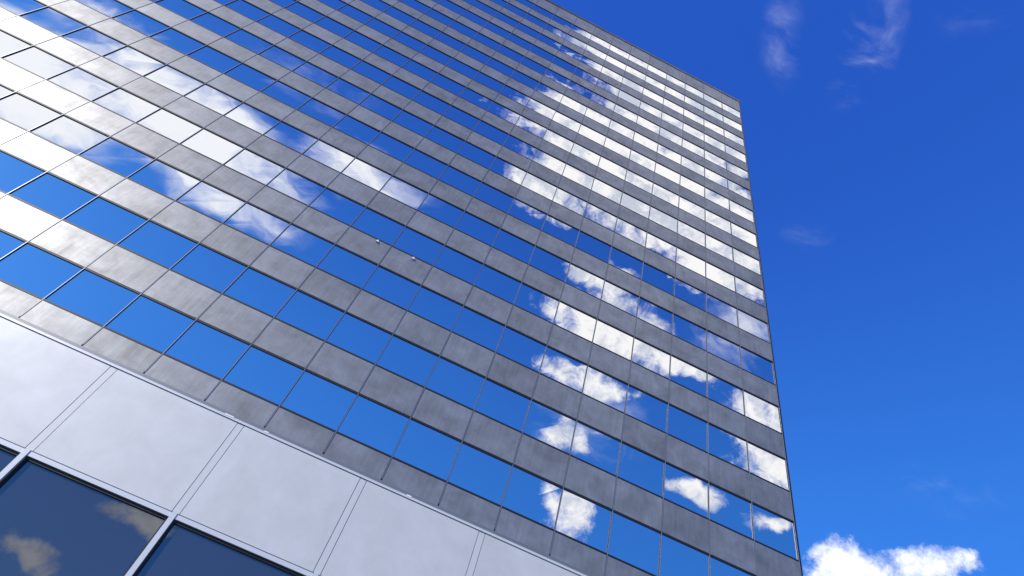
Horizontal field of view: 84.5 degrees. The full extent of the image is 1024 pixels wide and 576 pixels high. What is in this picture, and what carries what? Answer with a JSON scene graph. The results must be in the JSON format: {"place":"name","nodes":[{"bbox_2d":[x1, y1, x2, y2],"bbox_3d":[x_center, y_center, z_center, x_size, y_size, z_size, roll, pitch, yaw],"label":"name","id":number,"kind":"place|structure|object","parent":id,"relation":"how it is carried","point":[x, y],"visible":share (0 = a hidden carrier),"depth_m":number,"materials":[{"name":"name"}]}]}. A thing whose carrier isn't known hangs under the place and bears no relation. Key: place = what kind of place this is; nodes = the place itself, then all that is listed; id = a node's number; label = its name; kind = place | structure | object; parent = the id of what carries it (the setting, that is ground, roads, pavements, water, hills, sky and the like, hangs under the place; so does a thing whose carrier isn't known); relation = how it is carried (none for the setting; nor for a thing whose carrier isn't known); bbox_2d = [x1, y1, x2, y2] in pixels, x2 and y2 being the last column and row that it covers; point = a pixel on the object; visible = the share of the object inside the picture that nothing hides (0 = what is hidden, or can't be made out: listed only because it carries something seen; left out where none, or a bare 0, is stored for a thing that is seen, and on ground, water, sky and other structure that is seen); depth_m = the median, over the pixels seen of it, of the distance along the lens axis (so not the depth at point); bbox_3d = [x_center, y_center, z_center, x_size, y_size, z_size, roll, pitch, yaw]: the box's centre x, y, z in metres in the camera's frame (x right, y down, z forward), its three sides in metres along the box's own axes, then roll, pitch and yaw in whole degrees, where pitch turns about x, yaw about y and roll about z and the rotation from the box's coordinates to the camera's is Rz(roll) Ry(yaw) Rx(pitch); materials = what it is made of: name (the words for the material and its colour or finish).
{"place":"outdoors","nodes":[
{"label":"outdoors","id":0,"kind":"place"},
{"bbox_2d":[380,51,802,575],"bbox_3d":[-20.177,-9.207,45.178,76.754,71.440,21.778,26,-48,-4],"label":"structure","id":1,"kind":"object","parent":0,"point":[774,370],"visible":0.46,"depth_m":33.75,"materials":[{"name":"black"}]},
{"bbox_2d":[0,309,593,575],"bbox_3d":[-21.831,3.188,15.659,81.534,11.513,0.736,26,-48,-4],"label":"podium frames","id":2,"kind":"structure","parent":1,"relation":"attached to","point":[23,455],"depth_m":18.68,"materials":[{"name":"silver metal"}]},
{"bbox_2d":[0,449,293,575],"bbox_3d":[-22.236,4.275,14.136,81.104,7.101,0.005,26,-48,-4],"label":"podium windows","id":3,"kind":"structure","parent":2,"relation":"in","point":[53,523],"depth_m":16.74,"materials":[{"name":"blue glass"}]},
{"bbox_2d":[0,317,578,575],"bbox_3d":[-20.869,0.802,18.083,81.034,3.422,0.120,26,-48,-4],"label":"podium panels","id":4,"kind":"object","parent":2,"relation":"attached to","point":[135,436],"visible":1,"depth_m":19.01,"materials":[{"name":"silver metal"}]},
{"bbox_2d":[225,240,414,496],"bbox_3d":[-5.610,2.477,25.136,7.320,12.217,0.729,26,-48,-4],"label":"facade fittings","id":5,"kind":"object","parent":2,"relation":"on","point":[413,258],"visible":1,"depth_m":20.27,"materials":[{"name":"white metal"}]},
{"bbox_2d":[0,0,799,575],"bbox_3d":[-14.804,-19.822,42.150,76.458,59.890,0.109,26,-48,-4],"label":"front spandrels","id":6,"kind":"object","parent":1,"relation":"attached to","point":[66,240],"visible":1,"depth_m":29.42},
{"bbox_2d":[0,0,800,575],"bbox_3d":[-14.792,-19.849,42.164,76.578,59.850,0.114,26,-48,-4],"label":"front mullions","id":7,"kind":"object","parent":6,"relation":"attached to","point":[612,510],"visible":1,"depth_m":30.42,"materials":[{"name":"black metal"}]},
{"bbox_2d":[0,0,797,575],"bbox_3d":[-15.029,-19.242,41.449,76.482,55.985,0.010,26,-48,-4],"label":"front windows","id":8,"kind":"structure","parent":7,"relation":"attached to","point":[202,346],"depth_m":29.45,"materials":[{"name":"blue glass"}]},
{"bbox_2d":[546,0,739,101],"bbox_3d":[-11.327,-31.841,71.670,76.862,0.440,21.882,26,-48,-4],"label":"roof parapet","id":9,"kind":"structure","parent":1,"relation":"on","point":[642,50],"depth_m":66.06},
{"bbox_2d":[550,0,1023,575],"label":"sky","id":10,"kind":"structure","parent":0,"point":[884,139],"materials":[{"name":"blue"}]}
]}

